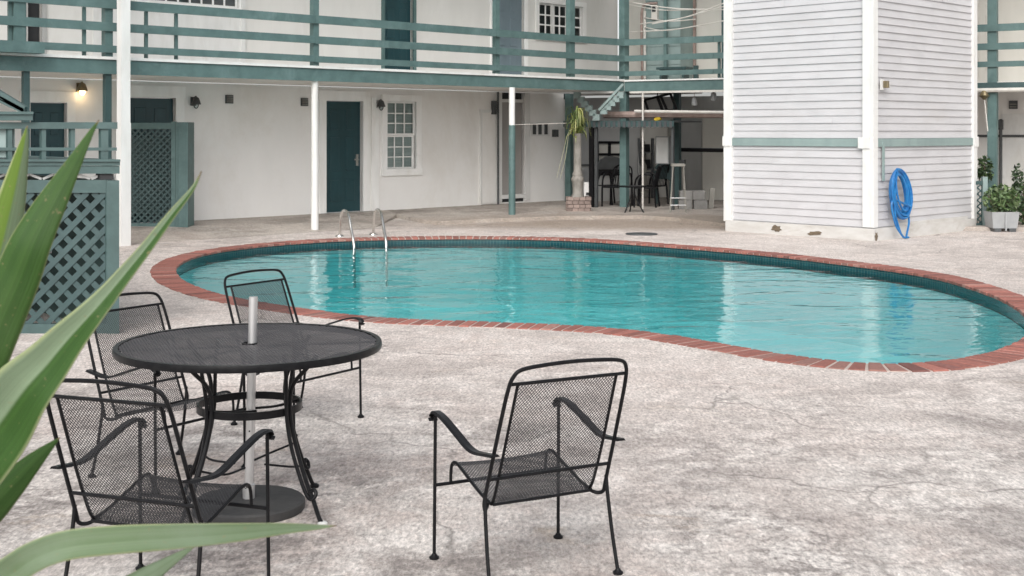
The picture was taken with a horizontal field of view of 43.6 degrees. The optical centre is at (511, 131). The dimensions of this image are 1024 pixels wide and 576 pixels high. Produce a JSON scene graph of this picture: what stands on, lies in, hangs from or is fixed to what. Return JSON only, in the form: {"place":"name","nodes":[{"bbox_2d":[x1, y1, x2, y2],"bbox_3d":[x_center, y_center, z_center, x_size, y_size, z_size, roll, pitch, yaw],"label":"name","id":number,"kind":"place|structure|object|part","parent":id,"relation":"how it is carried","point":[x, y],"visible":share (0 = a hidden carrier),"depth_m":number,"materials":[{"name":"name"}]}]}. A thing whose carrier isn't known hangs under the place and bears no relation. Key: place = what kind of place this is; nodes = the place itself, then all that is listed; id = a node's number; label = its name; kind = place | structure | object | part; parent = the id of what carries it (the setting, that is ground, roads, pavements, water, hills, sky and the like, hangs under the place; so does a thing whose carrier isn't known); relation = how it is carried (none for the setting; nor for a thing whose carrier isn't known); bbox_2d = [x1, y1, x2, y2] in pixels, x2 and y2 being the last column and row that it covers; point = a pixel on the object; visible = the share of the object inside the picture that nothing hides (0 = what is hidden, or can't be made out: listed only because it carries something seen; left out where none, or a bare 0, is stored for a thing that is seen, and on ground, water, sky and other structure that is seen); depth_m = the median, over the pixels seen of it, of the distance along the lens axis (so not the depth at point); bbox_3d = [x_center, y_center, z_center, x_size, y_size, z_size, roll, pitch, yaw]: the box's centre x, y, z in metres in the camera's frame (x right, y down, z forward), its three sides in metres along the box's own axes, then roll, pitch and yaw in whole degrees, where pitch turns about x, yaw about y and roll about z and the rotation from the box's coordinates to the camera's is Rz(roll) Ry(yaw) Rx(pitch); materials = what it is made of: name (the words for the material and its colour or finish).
{"place":"outdoors","nodes":[
{"label":"outdoors","id":0,"kind":"place"},
{"bbox_2d":[0,218,1023,575],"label":"pool deck","id":1,"kind":"structure","parent":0,"point":[726,464],"depth_m":6.63,"materials":[{"name":"concrete"}]},
{"bbox_2d":[0,90,120,333],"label":"raised deck","id":2,"kind":"structure","parent":1,"relation":"on","point":[82,265],"depth_m":10.50,"materials":[{"name":"teal paint"}]},
{"bbox_2d":[46,378,274,575],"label":"patio chair","id":3,"kind":"object","parent":1,"relation":"on","point":[170,501],"visible":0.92,"depth_m":4.33,"materials":[{"name":"black metal"}]},
{"bbox_2d":[131,122,193,226],"bbox_3d":[-5.832,0.730,21.071,1.095,1.800,0.414,0,0,0],"label":"lattice screen","id":4,"kind":"object","parent":1,"relation":"on","point":[162,174],"visible":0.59,"depth_m":20.92,"materials":[{"name":"teal paint"}]},
{"bbox_2d":[85,292,246,493],"bbox_3d":[-1.706,1.229,6.232,0.627,0.842,0.590,0,0,35],"label":"patio chair","id":5,"kind":"object","parent":1,"relation":"on","point":[185,400],"visible":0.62,"depth_m":6.28,"materials":[{"name":"black metal"}]},
{"bbox_2d":[0,120,336,575],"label":"yucca plant","id":6,"kind":"object","parent":1,"relation":"on","point":[33,376],"visible":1,"depth_m":1.32,"materials":[{"name":"green plant"}]},
{"bbox_2d":[112,323,381,524],"bbox_3d":[-1.146,1.284,5.593,1.152,0.732,1.152,0,0,0],"label":"patio table","id":7,"kind":"object","parent":1,"relation":"on","point":[200,364],"visible":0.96,"depth_m":5.44,"materials":[{"name":"black metal"}]},
{"bbox_2d":[192,296,304,522],"bbox_3d":[-1.150,1.185,5.593,0.486,0.930,0.486,0,0,0],"label":"umbrella stand","id":8,"kind":"object","parent":1,"relation":"on","point":[286,503],"visible":0.62,"depth_m":5.57,"materials":[{"name":"metal"}]},
{"bbox_2d":[224,269,364,435],"bbox_3d":[-1.267,1.229,7.332,0.626,0.842,0.590,0,0,34],"label":"patio chair","id":9,"kind":"object","parent":1,"relation":"on","point":[360,323],"visible":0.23,"depth_m":7.42,"materials":[{"name":"black metal"}]},
{"bbox_2d":[0,0,628,245],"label":"motel wing","id":10,"kind":"structure","parent":1,"relation":"on","point":[277,149],"depth_m":23.52,"materials":[{"name":"white paint"}]},
{"bbox_2d":[26,3,46,53],"bbox_3d":[-7.551,-2.124,20.193,0.412,2.027,0.144,0,0,-44],"label":"door","id":11,"kind":"structure","parent":10,"relation":"in","point":[32,9],"depth_m":20.23,"materials":[{"name":"white wood"}]},
{"bbox_2d":[20,91,76,175],"bbox_3d":[-7.391,0.443,20.350,0.923,2.175,0.144,0,0,-44],"label":"door","id":12,"kind":"structure","parent":10,"relation":"in","point":[42,112],"depth_m":20.41,"materials":[{"name":"teal paint"}]},
{"bbox_2d":[76,81,87,95],"bbox_3d":[-6.925,-0.700,20.614,0.169,0.226,0.193,0,0,-44],"label":"wall lamp","id":13,"kind":"object","parent":10,"relation":"attached to","point":[81,88],"visible":1,"depth_m":20.57,"materials":[{"name":"gold metal"}]},
{"bbox_2d":[130,85,185,222],"bbox_3d":[-6.099,0.375,21.613,1.233,2.310,0.144,0,0,-44],"label":"door","id":14,"kind":"structure","parent":10,"relation":"in","point":[151,109],"depth_m":21.66,"materials":[{"name":"teal paint"}]},
{"bbox_2d":[135,0,244,9],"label":"window","id":15,"kind":"structure","parent":10,"relation":"in","point":[230,4],"depth_m":22.37,"materials":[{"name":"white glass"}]},
{"bbox_2d":[190,96,200,108],"bbox_3d":[-5.449,-0.512,22.057,0.169,0.226,0.193,0,0,-44],"label":"wall lamp","id":16,"kind":"object","parent":10,"relation":"attached to","point":[194,101],"visible":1,"depth_m":22.03,"materials":[{"name":"grey metal"}]},
{"bbox_2d":[225,95,232,103],"bbox_3d":[-4.990,-0.580,22.611,0.150,0.150,0.044,0,0,-44],"label":"wall vent","id":17,"kind":"object","parent":10,"relation":"attached to","point":[228,98],"depth_m":22.59,"materials":[{"name":"grey metal"}]},
{"bbox_2d":[301,98,307,105],"bbox_3d":[-3.843,-0.556,23.732,0.150,0.150,0.044,0,0,-44],"label":"wall vent","id":18,"kind":"object","parent":10,"relation":"attached to","point":[304,101],"depth_m":23.72,"materials":[{"name":"grey metal"}]},
{"bbox_2d":[318,90,369,213],"bbox_3d":[-3.224,0.374,24.422,1.209,2.312,0.144,0,0,-44],"label":"door","id":19,"kind":"structure","parent":10,"relation":"in","point":[339,119],"depth_m":24.44,"materials":[{"name":"teal paint"}]},
{"bbox_2d":[377,99,384,110],"bbox_3d":[-2.552,-0.527,24.888,0.169,0.226,0.193,0,0,-44],"label":"wall lamp","id":20,"kind":"object","parent":10,"relation":"attached to","point":[381,103],"visible":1,"depth_m":24.84,"materials":[{"name":"grey metal"}]},
{"bbox_2d":[381,0,415,69],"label":"door","id":21,"kind":"structure","parent":10,"relation":"in","point":[391,10],"depth_m":25.38,"materials":[{"name":"teal paint"}]},
{"bbox_2d":[381,94,422,175],"bbox_3d":[-2.218,0.063,25.393,1.026,1.592,0.158,0,0,-44],"label":"window","id":22,"kind":"structure","parent":10,"relation":"in","point":[398,118],"depth_m":25.47,"materials":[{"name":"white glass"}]},
{"bbox_2d":[479,109,494,204],"bbox_3d":[-0.523,0.529,26.974,0.421,2.003,0.050,0,0,-44],"label":"door","id":23,"kind":"structure","parent":10,"relation":"in","point":[486,119],"depth_m":26.95,"materials":[{"name":"white paint"}]},
{"bbox_2d":[490,0,527,74],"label":"door","id":24,"kind":"structure","parent":10,"relation":"in","point":[511,12],"depth_m":27.59,"materials":[{"name":"blue paint"}]},
{"bbox_2d":[496,92,529,201],"bbox_3d":[-0.010,0.325,27.559,0.988,2.350,0.170,0,0,-44],"label":"door","id":25,"kind":"structure","parent":10,"relation":"in","point":[503,97],"depth_m":27.67,"materials":[{"name":"white wood"}]},
{"bbox_2d":[535,0,586,42],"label":"window","id":26,"kind":"structure","parent":10,"relation":"in","point":[550,18],"depth_m":28.57,"materials":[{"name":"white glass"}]},
{"bbox_2d":[335,208,387,286],"bbox_3d":[-2.359,1.775,19.947,0.700,1.151,1.227,0,0,-15],"label":"pool ladder","id":27,"kind":"object","parent":1,"relation":"attached to","point":[339,234],"visible":0.91,"depth_m":19.69,"materials":[{"name":"metal"}]},
{"bbox_2d":[428,358,627,575],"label":"patio chair","id":28,"kind":"object","parent":1,"relation":"on","point":[555,471],"visible":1,"depth_m":4.70,"materials":[{"name":"black metal"}]},
{"bbox_2d":[150,236,1023,371],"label":"pool coping","id":29,"kind":"object","parent":1,"relation":"on","point":[163,273],"visible":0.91,"depth_m":11.64,"materials":[{"name":"red brick"}]},
{"bbox_2d":[180,248,1023,363],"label":"pool basin","id":30,"kind":"object","parent":1,"relation":"in","point":[918,340],"visible":0.19,"depth_m":17.90,"materials":[{"name":"teal liquid"}]},
{"bbox_2d":[176,239,1023,327],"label":"waterline tile","id":31,"kind":"object","parent":30,"relation":"attached to","point":[975,295],"visible":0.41,"depth_m":17.90,"materials":[{"name":"teal tile"}]},
{"bbox_2d":[626,232,657,235],"bbox_3d":[2.088,1.640,20.625,0.520,0.016,0.520,0,0,0],"label":"skimmer lid","id":32,"kind":"object","parent":1,"relation":"on","point":[641,233],"visible":1,"depth_m":20.59,"materials":[{"name":"grey metal"}]},
{"bbox_2d":[722,0,978,240],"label":"clapboard tower","id":33,"kind":"structure","parent":1,"relation":"on","point":[824,136],"depth_m":20.45,"materials":[{"name":"white paint"}]},
{"bbox_2d":[880,79,889,89],"bbox_3d":[5.706,-0.722,19.546,0.150,0.160,0.105,0,0,-44],"label":"wall lamp","id":34,"kind":"object","parent":33,"relation":"attached to","point":[884,84],"visible":1,"depth_m":19.52,"materials":[{"name":"white metal"}]},
{"bbox_2d":[889,168,912,238],"bbox_3d":[6.003,1.097,19.730,0.638,1.091,0.164,0,0,-44],"label":"garden hose","id":35,"kind":"object","parent":33,"relation":"hanging from","point":[903,212],"visible":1,"depth_m":19.69,"materials":[{"name":"blue rubber"}]},
{"bbox_2d":[976,177,987,224],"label":"lattice gate","id":36,"kind":"structure","parent":1,"relation":"on","point":[983,183],"depth_m":21.72,"materials":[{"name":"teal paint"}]},
{"bbox_2d":[977,155,993,182],"bbox_3d":[8.220,1.027,22.479,0.556,1.249,0.294,0,0,0],"label":"climbing vine","id":37,"kind":"object","parent":1,"relation":"on","point":[982,170],"visible":0.58,"depth_m":22.45,"materials":[{"name":"green plant"}]},
{"bbox_2d":[981,183,1020,231],"bbox_3d":[8.159,1.235,21.300,0.662,0.829,0.532,0,0,0],"label":"trough planter","id":38,"kind":"object","parent":1,"relation":"on","point":[998,217],"visible":1,"depth_m":21.16,"materials":[{"name":"white plastic"}]},
{"bbox_2d":[1006,163,1023,224],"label":"dark shrub","id":39,"kind":"object","parent":1,"relation":"on","point":[1019,187],"visible":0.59,"depth_m":21.86,"materials":[{"name":"green plant"}]},
{"bbox_2d":[131,196,1023,243],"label":"porch floor","id":40,"kind":"structure","parent":0,"point":[292,224],"depth_m":23.59,"materials":[{"name":"grey concrete"}]},
{"bbox_2d":[557,105,590,210],"bbox_3d":[1.255,0.525,25.741,0.718,2.119,0.598,0,0,0],"label":"palm tree","id":41,"kind":"object","parent":40,"relation":"on","point":[576,200],"depth_m":25.66,"materials":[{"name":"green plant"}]},
{"bbox_2d":[581,164,588,181],"bbox_3d":[1.932,1.173,30.244,0.660,0.825,0.450,0,0,0],"label":"counter","id":42,"kind":"object","parent":40,"relation":"on","point":[585,169],"visible":0.05,"depth_m":30.03,"materials":[{"name":"grey metal"}]},
{"bbox_2d":[584,168,588,181],"bbox_3d":[1.857,1.175,30.041,0.350,0.650,0.013,0,0,0],"label":"door","id":43,"kind":"structure","parent":42,"relation":"in","point":[586,170],"depth_m":30.03,"materials":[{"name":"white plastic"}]},
{"bbox_2d":[583,182,588,196],"bbox_3d":[1.610,1.319,27.154,0.185,0.513,0.450,0,0,0],"label":"cabinet","id":44,"kind":"object","parent":40,"relation":"on","point":[585,188],"visible":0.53,"depth_m":26.96,"materials":[{"name":"white paint"}]},
{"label":"door","id":45,"kind":"part","parent":44,"relation":"part of","materials":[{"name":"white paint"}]},
{"bbox_2d":[598,156,619,200],"bbox_3d":[2.267,1.067,29.424,0.820,1.035,0.550,0,0,0],"label":"barbecue grill","id":46,"kind":"object","parent":40,"relation":"on","point":[608,163],"visible":0.34,"depth_m":29.21,"materials":[{"name":"grey metal"}]},
{"bbox_2d":[598,164,619,204],"bbox_3d":[2.215,1.142,28.036,0.538,0.891,0.560,0,0,-30],"label":"cafe chair","id":47,"kind":"object","parent":40,"relation":"on","point":[601,173],"visible":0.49,"depth_m":28.20,"materials":[{"name":"black metal"}]},
{"bbox_2d":[601,165,632,205],"bbox_3d":[2.265,1.142,27.294,0.559,0.891,0.538,0,0,30],"label":"cafe chair","id":48,"kind":"object","parent":40,"relation":"on","point":[614,186],"visible":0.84,"depth_m":27.35,"materials":[{"name":"black metal"}]},
{"bbox_2d":[563,83,701,209],"bbox_3d":[2.520,0.292,27.065,2.544,2.586,1.564,0,0,31],"label":"awning frame","id":49,"kind":"object","parent":40,"relation":"on","point":[593,162],"visible":0.87,"depth_m":26.67,"materials":[{"name":"teal paint"}]},
{"bbox_2d":[618,185,646,212],"bbox_3d":[2.381,1.323,25.234,0.570,0.536,0.570,0,0,0],"label":"bistro table","id":50,"kind":"object","parent":40,"relation":"on","point":[632,187],"visible":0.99,"depth_m":25.19,"materials":[{"name":"black metal"}]},
{"bbox_2d":[637,141,641,192],"bbox_3d":[3.045,0.828,30.350,0.113,1.255,1.020,0,0,4],"label":"timber board","id":51,"kind":"object","parent":40,"relation":"on","point":[639,169],"visible":0.43,"depth_m":30.26,"materials":[{"name":"grey wood"}]},
{"bbox_2d":[638,138,653,197],"bbox_3d":[3.189,0.868,30.510,0.360,1.435,0.350,0,0,0],"label":"storage shelf","id":52,"kind":"object","parent":40,"relation":"on","point":[652,155],"visible":0.64,"depth_m":30.34,"materials":[{"name":"grey metal"}]},
{"bbox_2d":[641,139,647,191],"bbox_3d":[3.134,0.788,30.296,0.118,1.252,1.036,0,0,1],"label":"timber board","id":53,"kind":"object","parent":52,"relation":"on","point":[645,177],"visible":0.57,"depth_m":30.17,"materials":[{"name":"grey wood"}]},
{"bbox_2d":[641,144,649,151],"bbox_3d":[3.184,0.379,30.495,0.190,0.178,0.280,0,0,0],"label":"storage box","id":54,"kind":"object","parent":52,"relation":"on","point":[646,147],"visible":0.8,"depth_m":30.36,"materials":[{"name":"black metal"}]},
{"bbox_2d":[641,159,650,168],"bbox_3d":[3.184,0.759,30.495,0.210,0.218,0.280,0,0,0],"label":"storage box","id":55,"kind":"object","parent":52,"relation":"on","point":[648,162],"visible":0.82,"depth_m":30.36,"materials":[{"name":"black metal"}]},
{"bbox_2d":[633,165,660,207],"bbox_3d":[2.861,1.142,26.970,0.538,0.891,0.560,0,0,15],"label":"cafe chair","id":56,"kind":"object","parent":40,"relation":"on","point":[655,180],"visible":0.9,"depth_m":26.77,"materials":[{"name":"black metal"}]},
{"bbox_2d":[639,164,668,203],"bbox_3d":[3.108,1.142,27.853,0.538,0.891,0.559,0,0,30],"label":"cafe chair","id":57,"kind":"object","parent":40,"relation":"on","point":[660,185],"visible":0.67,"depth_m":27.81,"materials":[{"name":"black metal"}]},
{"bbox_2d":[653,164,670,203],"bbox_3d":[3.369,1.071,28.151,0.518,1.028,0.435,0,0,0],"label":"cafe chair","id":58,"kind":"object","parent":40,"relation":"on","point":[668,176],"visible":0.5,"depth_m":27.94,"materials":[{"name":"black metal"}]},
{"bbox_2d":[669,163,686,212],"bbox_3d":[3.248,1.103,25.105,0.362,0.966,0.280,0,0,0],"label":"bar stool","id":59,"kind":"object","parent":40,"relation":"on","point":[683,178],"visible":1,"depth_m":24.98,"materials":[{"name":"wood"}]},
{"bbox_2d":[678,200,691,208],"bbox_3d":[3.546,1.490,26.244,0.270,0.190,0.200,0,0,0],"label":"concrete block","id":60,"kind":"object","parent":40,"relation":"on","point":[688,202],"depth_m":26.14,"materials":[{"name":"grey concrete"}]},
{"bbox_2d":[679,190,692,199],"bbox_3d":[3.562,1.295,26.244,0.260,0.190,0.200,0,0,0],"label":"concrete block","id":61,"kind":"object","parent":60,"relation":"on","point":[689,194],"depth_m":26.14,"materials":[{"name":"grey concrete"}]},
{"bbox_2d":[693,200,707,208],"bbox_3d":[3.856,1.490,26.244,0.280,0.190,0.200,0,0,0],"label":"concrete block","id":62,"kind":"object","parent":40,"relation":"on","point":[700,204],"depth_m":26.14,"materials":[{"name":"grey concrete"}]},
{"bbox_2d":[692,190,704,199],"bbox_3d":[3.824,1.295,26.244,0.250,0.190,0.200,0,0,0],"label":"concrete block","id":63,"kind":"object","parent":62,"relation":"on","point":[698,194],"depth_m":26.14,"materials":[{"name":"grey concrete"}]},
{"bbox_2d":[708,188,714,207],"bbox_3d":[4.133,1.375,26.502,0.151,0.443,0.139,0,0,0],"label":"paving slab","id":64,"kind":"object","parent":40,"relation":"on","point":[711,198],"depth_m":26.47,"materials":[{"name":"grey concrete"}]},
{"bbox_2d":[488,0,1023,212],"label":"motel wing","id":65,"kind":"structure","parent":40,"relation":"on","point":[676,48],"depth_m":26.99,"materials":[{"name":"white paint"}]},
{"bbox_2d":[598,141,619,160],"bbox_3d":[2.411,0.554,31.622,0.733,0.653,0.079,0,0,31],"label":"window","id":66,"kind":"structure","parent":65,"relation":"in","point":[605,148],"depth_m":31.61,"materials":[{"name":"black metal"}]},
{"bbox_2d":[640,120,672,196],"bbox_3d":[3.487,0.640,30.953,0.826,1.860,0.090,0,0,31],"label":"door","id":67,"kind":"structure","parent":65,"relation":"in","point":[649,133],"depth_m":30.95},
{"bbox_2d":[644,93,677,109],"bbox_3d":[3.139,-0.645,27.021,0.784,0.490,0.030,0,0,31],"label":"hung metal frame","id":68,"kind":"object","parent":65,"relation":"hanging from","point":[658,97],"visible":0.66,"depth_m":26.99,"materials":[{"name":"black metal"}]},
{"bbox_2d":[656,136,685,163],"bbox_3d":[3.393,0.394,27.396,0.558,0.600,0.334,0,0,31],"label":"hanging cabinet","id":69,"kind":"object","parent":65,"relation":"attached to","point":[663,149],"visible":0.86,"depth_m":27.31,"materials":[{"name":"white plastic"}]},
{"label":"door","id":70,"kind":"part","parent":69,"relation":"part of","materials":[{"name":"white wood"}]},
{"bbox_2d":[692,92,696,105],"bbox_3d":[3.748,-0.722,26.301,0.120,0.355,0.120,0,0,0],"label":"ceiling lamp","id":71,"kind":"object","parent":65,"relation":"hanging from","point":[694,100],"visible":0.94,"depth_m":26.26,"materials":[{"name":"grey glass"}]},
{"bbox_2d":[711,92,716,100],"bbox_3d":[4.108,-0.769,26.082,0.120,0.263,0.120,0,0,0],"label":"ceiling lamp","id":72,"kind":"object","parent":65,"relation":"hanging from","point":[713,96],"visible":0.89,"depth_m":26.03,"materials":[{"name":"grey glass"}]},
{"bbox_2d":[979,91,989,130],"bbox_3d":[8.492,-0.387,23.017,0.200,0.751,0.195,0,0,0],"label":"hanging lantern","id":73,"kind":"object","parent":65,"relation":"hanging from","point":[983,95],"visible":1,"depth_m":22.98,"materials":[{"name":"gold metal"}]},
{"bbox_2d":[1009,101,1017,108],"bbox_3d":[9.655,-0.525,24.658,0.160,0.160,0.023,0,0,31],"label":"wall vent","id":74,"kind":"object","parent":65,"relation":"attached to","point":[1013,104],"depth_m":24.66,"materials":[{"name":"grey metal"}]},
{"bbox_2d":[177,243,1023,362],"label":"water","id":75,"kind":"structure","parent":0,"point":[397,262],"depth_m":15.50,"materials":[{"name":"teal liquid"}]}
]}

